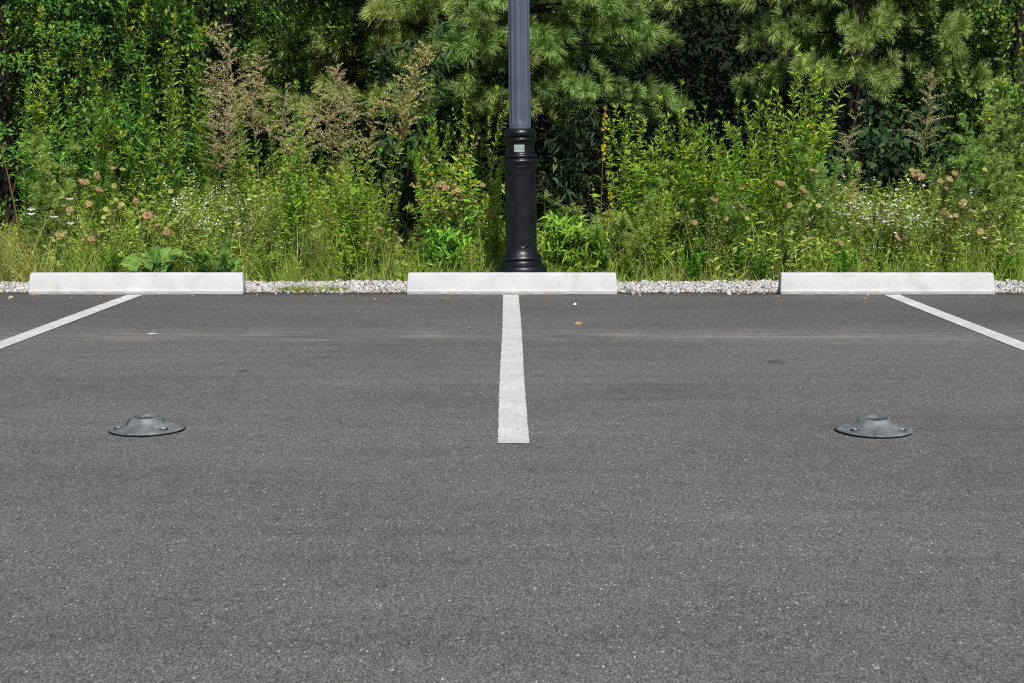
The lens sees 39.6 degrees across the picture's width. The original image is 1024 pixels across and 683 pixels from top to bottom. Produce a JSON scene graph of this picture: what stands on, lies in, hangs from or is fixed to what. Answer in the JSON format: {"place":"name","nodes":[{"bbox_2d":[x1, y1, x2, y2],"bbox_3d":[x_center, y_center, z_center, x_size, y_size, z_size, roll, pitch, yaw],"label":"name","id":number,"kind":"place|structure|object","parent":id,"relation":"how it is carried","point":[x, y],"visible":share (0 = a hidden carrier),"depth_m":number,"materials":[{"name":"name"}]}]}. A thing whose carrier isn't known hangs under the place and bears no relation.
{"place":"outdoors","nodes":[
{"label":"outdoors","id":0,"kind":"place"},
{"bbox_2d":[0,292,1023,682],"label":"parking asphalt","id":1,"kind":"structure","parent":0,"point":[678,488],"depth_m":5.28,"materials":[{"name":"grey asphalt"}]},
{"bbox_2d":[0,295,140,348],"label":"painted line","id":2,"kind":"object","parent":1,"relation":"on","point":[9,341],"visible":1,"depth_m":10.51,"materials":[{"name":"paint"}]},
{"bbox_2d":[28,272,245,294],"bbox_3d":[-3.300,-0.515,12.539,1.885,0.191,0.174,0,8,0],"label":"wheel stop","id":3,"kind":"object","parent":1,"relation":"on","point":[137,283],"visible":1,"depth_m":12.48,"materials":[{"name":"concrete"}]},
{"bbox_2d":[108,414,185,435],"bbox_3d":[-1.656,0.368,6.451,0.344,0.060,0.344,0,8,0],"label":"delineator base","id":4,"kind":"object","parent":1,"relation":"on","point":[146,424],"visible":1,"depth_m":6.38,"materials":[{"name":"metal"}]},
{"bbox_2d":[407,272,616,294],"bbox_3d":[0.000,-0.514,12.539,1.850,0.191,0.174,0,8,0],"label":"wheel stop","id":5,"kind":"object","parent":1,"relation":"on","point":[511,283],"visible":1,"depth_m":12.48,"materials":[{"name":"concrete"}]},
{"bbox_2d":[497,295,529,442],"bbox_3d":[-0.002,0.015,9.295,0.161,0.001,6.360,0,8,0],"label":"painted line","id":6,"kind":"object","parent":1,"relation":"on","point":[513,425],"visible":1,"depth_m":7.79,"materials":[{"name":"paint"}]},
{"bbox_2d":[835,415,912,437],"bbox_3d":[1.635,0.373,6.417,0.344,0.060,0.344,-1,8,-7],"label":"delineator base","id":7,"kind":"object","parent":1,"relation":"on","point":[874,426],"visible":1,"depth_m":6.34,"materials":[{"name":"metal"}]},
{"bbox_2d":[777,272,994,294],"bbox_3d":[3.298,-0.515,12.539,1.885,0.191,0.174,0,8,0],"label":"wheel stop","id":8,"kind":"object","parent":1,"relation":"on","point":[885,283],"visible":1,"depth_m":12.48,"materials":[{"name":"concrete"}]},
{"bbox_2d":[885,295,1023,350],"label":"painted line","id":9,"kind":"object","parent":1,"relation":"on","point":[1011,341],"visible":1,"depth_m":10.45,"materials":[{"name":"paint"}]},
{"bbox_2d":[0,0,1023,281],"bbox_3d":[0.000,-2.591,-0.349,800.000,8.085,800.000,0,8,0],"label":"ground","id":10,"kind":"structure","parent":0,"point":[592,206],"depth_m":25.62,"materials":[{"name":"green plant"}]},
{"bbox_2d":[2,49,56,248],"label":"tall wildflower","id":11,"kind":"object","parent":10,"relation":"on","point":[27,170],"visible":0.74,"depth_m":15.27,"materials":[{"name":"green plant"}]},
{"bbox_2d":[19,5,58,233],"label":"tall wildflower","id":12,"kind":"object","parent":10,"relation":"on","point":[39,110],"visible":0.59,"depth_m":15.61,"materials":[{"name":"green plant"}]},
{"bbox_2d":[21,124,81,258],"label":"feathery weed","id":13,"kind":"object","parent":10,"relation":"on","point":[40,168],"visible":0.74,"depth_m":14.97,"materials":[{"name":"green plant"}]},
{"bbox_2d":[30,20,78,267],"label":"tall wildflower","id":14,"kind":"object","parent":10,"relation":"on","point":[69,157],"visible":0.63,"depth_m":15.51,"materials":[{"name":"green plant"}]},
{"bbox_2d":[0,0,165,236],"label":"broadleaf tree","id":15,"kind":"object","parent":10,"relation":"on","point":[6,196],"visible":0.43,"depth_m":17.90,"materials":[{"name":"green plant"}]},
{"bbox_2d":[62,29,111,255],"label":"tall wildflower","id":16,"kind":"object","parent":10,"relation":"on","point":[80,160],"visible":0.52,"depth_m":16.00,"materials":[{"name":"green plant"}]},
{"bbox_2d":[50,166,125,270],"bbox_3d":[-4.200,-1.183,14.376,0.744,1.187,0.630,5,9,31],"label":"wild carrot","id":17,"kind":"object","parent":10,"relation":"on","point":[84,182],"visible":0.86,"depth_m":14.29,"materials":[{"name":"green plant"}]},
{"bbox_2d":[86,59,119,253],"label":"tall wildflower","id":18,"kind":"object","parent":10,"relation":"on","point":[94,143],"visible":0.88,"depth_m":14.96,"materials":[{"name":"green plant"}]},
{"bbox_2d":[86,26,126,239],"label":"tall wildflower","id":19,"kind":"object","parent":10,"relation":"on","point":[104,122],"visible":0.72,"depth_m":15.68,"materials":[{"name":"green plant"}]},
{"bbox_2d":[101,0,157,253],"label":"tall wildflower","id":20,"kind":"object","parent":10,"relation":"on","point":[128,95],"visible":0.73,"depth_m":15.70,"materials":[{"name":"green plant"}]},
{"bbox_2d":[115,10,159,244],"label":"tall wildflower","id":21,"kind":"object","parent":10,"relation":"on","point":[146,159],"visible":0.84,"depth_m":15.53,"materials":[{"name":"green plant"}]},
{"bbox_2d":[0,0,278,231],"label":"broadleaf tree","id":22,"kind":"object","parent":10,"relation":"on","point":[18,37],"visible":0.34,"depth_m":18.34,"materials":[{"name":"green plant"}]},
{"bbox_2d":[93,172,185,254],"bbox_3d":[-3.731,-1.144,14.276,0.865,1.138,0.598,0,8,0],"label":"wild carrot","id":23,"kind":"object","parent":10,"relation":"on","point":[147,216],"visible":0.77,"depth_m":14.27,"materials":[{"name":"green plant"}]},
{"bbox_2d":[118,240,184,271],"bbox_3d":[-3.515,-0.785,13.941,0.615,0.457,0.492,0,8,0],"label":"burdock","id":24,"kind":"object","parent":10,"relation":"on","point":[157,258],"visible":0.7,"depth_m":13.83,"materials":[{"name":"green plant"}]},
{"bbox_2d":[139,38,197,248],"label":"tall wildflower","id":25,"kind":"object","parent":10,"relation":"on","point":[171,152],"visible":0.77,"depth_m":15.07,"materials":[{"name":"green plant"}]},
{"bbox_2d":[152,10,190,247],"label":"tall wildflower","id":26,"kind":"object","parent":10,"relation":"on","point":[173,16],"visible":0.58,"depth_m":15.38,"materials":[{"name":"green plant"}]},
{"bbox_2d":[142,164,217,259],"bbox_3d":[-3.279,-1.192,14.387,0.674,1.199,0.807,2,8,15],"label":"fleabane","id":27,"kind":"object","parent":10,"relation":"on","point":[186,210],"visible":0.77,"depth_m":14.37,"materials":[{"name":"green plant"}]},
{"bbox_2d":[171,14,213,252],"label":"tall wildflower","id":28,"kind":"object","parent":10,"relation":"on","point":[195,158],"visible":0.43,"depth_m":15.71,"materials":[{"name":"green plant"}]},
{"bbox_2d":[168,236,241,271],"bbox_3d":[-2.949,-0.798,13.905,0.536,0.493,0.744,7,11,44],"label":"burdock","id":29,"kind":"object","parent":10,"relation":"on","point":[220,262],"visible":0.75,"depth_m":13.89,"materials":[{"name":"green plant"}]},
{"bbox_2d":[187,25,226,250],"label":"tall wildflower","id":30,"kind":"object","parent":10,"relation":"on","point":[209,174],"visible":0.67,"depth_m":15.37,"materials":[{"name":"green plant"}]},
{"bbox_2d":[199,86,246,258],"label":"plumed weed","id":31,"kind":"object","parent":10,"relation":"on","point":[229,132],"visible":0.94,"depth_m":14.45,"materials":[{"name":"brown plant"}]},
{"bbox_2d":[43,0,403,237],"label":"broadleaf tree","id":32,"kind":"object","parent":10,"relation":"on","point":[227,17],"visible":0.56,"depth_m":18.12,"materials":[{"name":"green plant"}]},
{"bbox_2d":[195,41,262,270],"bbox_3d":[-2.965,-1.967,15.226,0.668,2.512,0.941,1,8,9],"label":"plumed weed","id":33,"kind":"object","parent":10,"relation":"on","point":[214,100],"visible":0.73,"depth_m":15.08,"materials":[{"name":"brown plant"}]},
{"bbox_2d":[226,89,254,255],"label":"tall wildflower","id":34,"kind":"object","parent":10,"relation":"on","point":[241,168],"visible":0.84,"depth_m":14.62,"materials":[{"name":"green plant"}]},
{"bbox_2d":[198,21,283,230],"bbox_3d":[-2.841,-2.042,15.203,0.635,2.674,1.183,3,8,20],"label":"plumed weed","id":35,"kind":"object","parent":10,"relation":"on","point":[250,103],"visible":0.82,"depth_m":15.08,"materials":[{"name":"brown plant"}]},
{"bbox_2d":[203,181,289,271],"bbox_3d":[-2.748,-1.128,14.237,0.962,1.105,0.794,5,9,32],"label":"fleabane","id":36,"kind":"object","parent":10,"relation":"on","point":[234,221],"visible":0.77,"depth_m":14.34,"materials":[{"name":"green plant"}]},
{"bbox_2d":[237,190,282,280],"bbox_3d":[-2.495,-1.045,14.144,0.439,0.968,0.585,-3,8,-24],"label":"fleabane","id":37,"kind":"object","parent":10,"relation":"on","point":[262,234],"visible":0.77,"depth_m":14.20,"materials":[{"name":"green plant"}]},
{"bbox_2d":[246,54,309,266],"bbox_3d":[-2.510,-1.897,15.241,0.675,2.367,0.484,5,9,31],"label":"plumed weed","id":38,"kind":"object","parent":10,"relation":"on","point":[282,120],"visible":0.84,"depth_m":15.17,"materials":[{"name":"brown plant"}]},
{"bbox_2d":[277,78,308,259],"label":"tall wildflower","id":39,"kind":"object","parent":10,"relation":"on","point":[296,82],"visible":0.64,"depth_m":14.62,"materials":[{"name":"green plant"}]},
{"bbox_2d":[277,105,314,260],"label":"plumed weed","id":40,"kind":"object","parent":10,"relation":"on","point":[306,112],"visible":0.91,"depth_m":14.63,"materials":[{"name":"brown plant"}]},
{"bbox_2d":[263,122,330,273],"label":"evening primrose","id":41,"kind":"object","parent":10,"relation":"on","point":[293,209],"visible":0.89,"depth_m":14.54,"materials":[{"name":"green plant"}]},
{"bbox_2d":[286,63,352,248],"bbox_3d":[-2.065,-1.831,15.137,0.537,2.261,1.000,3,8,23],"label":"plumed weed","id":42,"kind":"object","parent":10,"relation":"on","point":[314,122],"visible":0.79,"depth_m":15.18,"materials":[{"name":"brown plant"}]},
{"bbox_2d":[308,62,367,266],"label":"plumed weed","id":43,"kind":"object","parent":10,"relation":"on","point":[352,115],"visible":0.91,"depth_m":15.03,"materials":[{"name":"brown plant"}]},
{"bbox_2d":[326,233,359,279],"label":"leafy weed","id":44,"kind":"object","parent":10,"relation":"on","point":[348,266],"visible":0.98,"depth_m":14.03,"materials":[{"name":"green plant"}]},
{"bbox_2d":[188,0,503,237],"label":"broadleaf tree","id":45,"kind":"object","parent":10,"relation":"on","point":[279,80],"visible":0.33,"depth_m":18.94,"materials":[{"name":"green plant"}]},
{"bbox_2d":[330,141,382,261],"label":"evening primrose","id":46,"kind":"object","parent":10,"relation":"on","point":[352,228],"visible":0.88,"depth_m":14.40,"materials":[{"name":"green plant"}]},
{"bbox_2d":[338,97,381,277],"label":"plumed weed","id":47,"kind":"object","parent":10,"relation":"on","point":[375,106],"visible":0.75,"depth_m":14.39,"materials":[{"name":"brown plant"}]},
{"bbox_2d":[333,159,401,276],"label":"evening primrose","id":48,"kind":"object","parent":10,"relation":"on","point":[364,235],"visible":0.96,"depth_m":14.38,"materials":[{"name":"green plant"}]},
{"bbox_2d":[226,0,575,255],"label":"pine tree","id":49,"kind":"object","parent":10,"relation":"on","point":[387,13],"visible":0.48,"depth_m":18.07,"materials":[{"name":"green plant"}]},
{"bbox_2d":[373,40,435,266],"bbox_3d":[-1.108,-1.811,14.413,0.684,2.418,0.483,4,8,25],"label":"plumed weed","id":50,"kind":"object","parent":10,"relation":"on","point":[425,55],"visible":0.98,"depth_m":14.31,"materials":[{"name":"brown plant"}]},
{"bbox_2d":[366,14,459,264],"bbox_3d":[-1.088,-2.144,15.553,1.086,2.774,0.948,0,8,0],"label":"lance leaf sapling","id":51,"kind":"object","parent":10,"relation":"on","point":[400,186],"visible":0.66,"depth_m":15.49,"materials":[{"name":"green plant"}]},
{"bbox_2d":[392,87,451,245],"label":"evening primrose","id":52,"kind":"object","parent":10,"relation":"on","point":[416,164],"visible":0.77,"depth_m":14.77,"materials":[{"name":"green plant"}]},
{"bbox_2d":[402,175,457,268],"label":"seeding primrose","id":53,"kind":"object","parent":10,"relation":"on","point":[424,218],"visible":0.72,"depth_m":14.23,"materials":[{"name":"green plant"}]},
{"bbox_2d":[409,135,480,244],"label":"seeding primrose","id":54,"kind":"object","parent":10,"relation":"on","point":[434,192],"visible":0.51,"depth_m":14.58,"materials":[{"name":"green plant"}]},
{"bbox_2d":[418,223,474,271],"bbox_3d":[-0.661,-0.867,14.011,0.601,0.634,0.573,5,9,32],"label":"lance leaf sapling","id":55,"kind":"object","parent":10,"relation":"on","point":[445,243],"visible":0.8,"depth_m":13.92,"materials":[{"name":"green plant"}]},
{"bbox_2d":[435,180,496,268],"bbox_3d":[-0.455,-1.090,14.175,0.646,1.048,0.467,0,8,0],"label":"wild carrot","id":56,"kind":"object","parent":10,"relation":"on","point":[441,186],"visible":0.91,"depth_m":14.19,"materials":[{"name":"green plant"}]},
{"bbox_2d":[426,73,508,255],"bbox_3d":[-0.471,-1.736,14.934,0.968,2.135,0.437,-2,8,-18],"label":"evening primrose","id":57,"kind":"object","parent":10,"relation":"on","point":[465,122],"visible":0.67,"depth_m":14.89,"materials":[{"name":"green plant"}]},
{"bbox_2d":[437,155,504,266],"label":"seeding primrose","id":58,"kind":"object","parent":10,"relation":"on","point":[477,206],"visible":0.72,"depth_m":14.41,"materials":[{"name":"green plant"}]},
{"bbox_2d":[464,133,504,268],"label":"evening primrose","id":59,"kind":"object","parent":10,"relation":"on","point":[496,238],"visible":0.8,"depth_m":14.31,"materials":[{"name":"green plant"}]},
{"bbox_2d":[0,152,1023,281],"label":"undergrowth","id":60,"kind":"object","parent":10,"relation":"on","point":[324,223],"visible":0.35,"depth_m":14.56,"materials":[{"name":"green plant"}]},
{"bbox_2d":[0,200,1023,283],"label":"grass","id":61,"kind":"structure","parent":10,"relation":"on","point":[286,272],"depth_m":14.04,"materials":[{"name":"green plant"}]},
{"bbox_2d":[347,0,693,128],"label":"pine tree","id":62,"kind":"object","parent":10,"relation":"on","point":[593,17],"visible":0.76,"depth_m":17.22,"materials":[{"name":"green plant"}]},
{"bbox_2d":[537,208,593,271],"bbox_3d":[0.541,-0.954,14.194,0.693,0.767,0.726,0,8,0],"label":"lance leaf sapling","id":63,"kind":"object","parent":10,"relation":"on","point":[563,223],"visible":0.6,"depth_m":14.10,"materials":[{"name":"green plant"}]},
{"bbox_2d":[536,91,601,223],"bbox_3d":[0.659,-2.032,17.048,0.751,2.088,0.789,5,9,32],"label":"lance leaf sapling","id":64,"kind":"object","parent":10,"relation":"on","point":[565,174],"visible":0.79,"depth_m":16.99,"materials":[{"name":"green plant"}]},
{"bbox_2d":[558,224,614,271],"bbox_3d":[0.747,-0.867,14.015,0.601,0.634,0.573,-3,8,-24],"label":"lance leaf sapling","id":65,"kind":"object","parent":10,"relation":"on","point":[583,254],"visible":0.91,"depth_m":13.92,"materials":[{"name":"green plant"}]},
{"bbox_2d":[536,189,675,280],"bbox_3d":[0.898,-1.101,14.623,1.500,0.956,0.699,6,10,40],"label":"feathery weed","id":66,"kind":"object","parent":10,"relation":"on","point":[617,242],"visible":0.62,"depth_m":14.34,"materials":[{"name":"green plant"}]},
{"bbox_2d":[604,104,672,243],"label":"evening primrose","id":67,"kind":"object","parent":10,"relation":"on","point":[630,208],"visible":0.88,"depth_m":14.52,"materials":[{"name":"green plant"}]},
{"bbox_2d":[625,144,675,274],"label":"feathery weed","id":68,"kind":"object","parent":10,"relation":"on","point":[648,200],"visible":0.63,"depth_m":14.52,"materials":[{"name":"green plant"}]},
{"bbox_2d":[602,95,709,275],"bbox_3d":[1.451,-1.568,14.515,1.108,1.906,0.501,1,8,8],"label":"evening primrose","id":69,"kind":"object","parent":10,"relation":"on","point":[643,192],"visible":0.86,"depth_m":14.53,"materials":[{"name":"green plant"}]},
{"bbox_2d":[635,183,683,273],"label":"evening primrose","id":70,"kind":"object","parent":10,"relation":"on","point":[655,266],"visible":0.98,"depth_m":14.14,"materials":[{"name":"green plant"}]},
{"bbox_2d":[646,78,730,273],"bbox_3d":[1.938,-1.683,14.719,0.800,2.085,1.017,-3,8,-24],"label":"evening primrose","id":71,"kind":"object","parent":10,"relation":"on","point":[671,184],"visible":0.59,"depth_m":14.74,"materials":[{"name":"green plant"}]},
{"bbox_2d":[661,103,725,278],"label":"evening primrose","id":72,"kind":"object","parent":10,"relation":"on","point":[695,185],"visible":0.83,"depth_m":14.46,"materials":[{"name":"green plant"}]},
{"bbox_2d":[668,199,746,280],"bbox_3d":[1.970,-1.051,14.294,0.808,0.928,0.666,2,8,18],"label":"fleabane","id":73,"kind":"object","parent":10,"relation":"on","point":[721,232],"visible":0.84,"depth_m":14.14,"materials":[{"name":"green plant"}]},
{"bbox_2d":[691,99,767,277],"bbox_3d":[2.094,-1.536,14.436,0.715,1.862,0.908,-2,8,-16],"label":"evening primrose","id":74,"kind":"object","parent":10,"relation":"on","point":[715,155],"visible":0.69,"depth_m":14.29,"materials":[{"name":"green plant"}]},
{"bbox_2d":[710,161,754,278],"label":"evening primrose","id":75,"kind":"object","parent":10,"relation":"on","point":[736,257],"visible":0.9,"depth_m":14.16,"materials":[{"name":"green plant"}]},
{"bbox_2d":[700,62,828,264],"bbox_3d":[2.639,-1.765,14.791,1.298,2.234,0.587,2,8,16],"label":"evening primrose","id":76,"kind":"object","parent":10,"relation":"on","point":[768,124],"visible":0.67,"depth_m":14.70,"materials":[{"name":"green plant"}]},
{"bbox_2d":[722,98,816,276],"bbox_3d":[2.632,-1.543,14.479,1.084,1.865,0.490,-4,9,-26],"label":"evening primrose","id":77,"kind":"object","parent":10,"relation":"on","point":[766,203],"visible":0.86,"depth_m":14.51,"materials":[{"name":"green plant"}]},
{"bbox_2d":[750,168,821,270],"bbox_3d":[2.814,-1.181,14.436,0.730,1.165,0.619,7,10,42],"label":"wild carrot","id":78,"kind":"object","parent":10,"relation":"on","point":[779,184],"visible":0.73,"depth_m":14.34,"materials":[{"name":"green plant"}]},
{"bbox_2d":[777,183,813,271],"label":"feathery weed","id":79,"kind":"object","parent":10,"relation":"on","point":[803,212],"visible":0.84,"depth_m":14.26,"materials":[{"name":"green plant"}]},
{"bbox_2d":[766,92,860,270],"bbox_3d":[3.185,-1.641,14.930,0.947,1.941,0.745,4,8,25],"label":"evening primrose","id":80,"kind":"object","parent":10,"relation":"on","point":[816,157],"visible":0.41,"depth_m":14.79,"materials":[{"name":"green plant"}]},
{"bbox_2d":[768,45,860,245],"bbox_3d":[3.170,-1.897,14.971,0.933,2.452,0.624,-4,9,-28],"label":"evening primrose","id":81,"kind":"object","parent":10,"relation":"on","point":[822,137],"visible":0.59,"depth_m":14.90,"materials":[{"name":"green plant"}]},
{"bbox_2d":[791,138,844,257],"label":"feathery weed","id":82,"kind":"object","parent":10,"relation":"on","point":[821,210],"visible":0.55,"depth_m":14.59,"materials":[{"name":"green plant"}]},
{"bbox_2d":[623,0,1014,238],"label":"pine tree","id":83,"kind":"object","parent":10,"relation":"on","point":[744,17],"visible":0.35,"depth_m":19.55,"materials":[{"name":"green plant"}]},
{"bbox_2d":[818,212,902,270],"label":"feathery weed","id":84,"kind":"object","parent":10,"relation":"on","point":[848,233],"visible":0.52,"depth_m":14.41,"materials":[{"name":"green plant"}]},
{"bbox_2d":[816,168,925,271],"bbox_3d":[3.603,-1.180,14.438,1.428,1.159,0.940,-2,8,-16],"label":"fleabane","id":85,"kind":"object","parent":10,"relation":"on","point":[863,215],"visible":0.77,"depth_m":14.48,"materials":[{"name":"green plant"}]},
{"bbox_2d":[729,0,1013,243],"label":"pine tree","id":86,"kind":"object","parent":10,"relation":"on","point":[773,31],"visible":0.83,"depth_m":17.33,"materials":[{"name":"green plant"}]},
{"bbox_2d":[746,0,1023,224],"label":"broadleaf tree","id":87,"kind":"object","parent":10,"relation":"on","point":[845,58],"visible":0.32,"depth_m":18.72,"materials":[{"name":"green plant"}]},
{"bbox_2d":[813,74,961,243],"bbox_3d":[4.364,-2.022,16.828,1.817,2.267,0.829,0,8,0],"label":"climbing vine","id":88,"kind":"object","parent":10,"relation":"on","point":[833,150],"visible":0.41,"depth_m":16.76,"materials":[{"name":"green plant"}]},
{"bbox_2d":[843,110,966,259],"bbox_3d":[4.639,-1.807,16.781,1.589,1.859,0.699,-3,8,-23],"label":"climbing vine","id":89,"kind":"object","parent":10,"relation":"on","point":[901,167],"visible":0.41,"depth_m":16.64,"materials":[{"name":"green plant"}]},
{"bbox_2d":[848,183,972,269],"bbox_3d":[3.992,-1.095,14.350,0.815,1.005,1.237,-5,9,-34],"label":"fleabane","id":90,"kind":"object","parent":10,"relation":"on","point":[897,222],"visible":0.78,"depth_m":14.23,"materials":[{"name":"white plant"}]},
{"bbox_2d":[902,67,953,245],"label":"plumed weed","id":91,"kind":"object","parent":10,"relation":"on","point":[931,74],"visible":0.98,"depth_m":15.15,"materials":[{"name":"brown plant"}]},
{"bbox_2d":[847,0,1023,245],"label":"broadleaf tree","id":92,"kind":"object","parent":10,"relation":"on","point":[1017,74],"visible":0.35,"depth_m":17.60,"materials":[{"name":"green plant"}]},
{"bbox_2d":[896,198,974,271],"bbox_3d":[4.244,-1.017,14.311,1.049,0.852,0.691,-1,8,-7],"label":"fleabane","id":93,"kind":"object","parent":10,"relation":"on","point":[938,233],"visible":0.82,"depth_m":14.23,"materials":[{"name":"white plant"}]},
{"bbox_2d":[909,167,987,269],"bbox_3d":[4.344,-1.164,14.295,0.722,1.171,0.522,-2,8,-11],"label":"wild carrot","id":94,"kind":"object","parent":10,"relation":"on","point":[916,175],"visible":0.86,"depth_m":14.27,"materials":[{"name":"green plant"}]},
{"bbox_2d":[930,112,998,261],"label":"feathery weed","id":95,"kind":"object","parent":10,"relation":"on","point":[959,183],"visible":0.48,"depth_m":14.57,"materials":[{"name":"green plant"}]},
{"bbox_2d":[963,74,1022,266],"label":"feathery weed","id":96,"kind":"object","parent":10,"relation":"on","point":[999,118],"visible":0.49,"depth_m":14.78,"materials":[{"name":"green plant"}]},
{"bbox_2d":[981,14,1023,214],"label":"tall wildflower","id":97,"kind":"object","parent":10,"relation":"on","point":[1003,70],"visible":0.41,"depth_m":15.74,"materials":[{"name":"green plant"}]},
{"bbox_2d":[983,148,1023,259],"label":"feathery weed","id":98,"kind":"object","parent":10,"relation":"on","point":[1006,178],"visible":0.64,"depth_m":14.52,"materials":[{"name":"green plant"}]},
{"bbox_2d":[987,107,1023,247],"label":"lance leaf sapling","id":99,"kind":"object","parent":10,"relation":"on","point":[1001,133],"visible":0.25,"depth_m":15.46,"materials":[{"name":"green plant"}]},
{"bbox_2d":[1000,62,1023,259],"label":"tall wildflower","id":100,"kind":"object","parent":10,"relation":"on","point":[1020,127],"visible":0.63,"depth_m":15.22,"materials":[{"name":"green plant"}]},
{"bbox_2d":[0,279,1023,295],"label":"gravel","id":101,"kind":"structure","parent":0,"point":[1005,286],"depth_m":13.22,"materials":[{"name":"grey gravel"}]},
{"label":"gravel bed","id":102,"kind":"structure","parent":0,"visible":0},
{"bbox_2d":[495,0,546,271],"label":"lamp post","id":103,"kind":"object","parent":102,"relation":"on","point":[520,163],"visible":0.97,"depth_m":13.05,"materials":[{"name":"black metal"}]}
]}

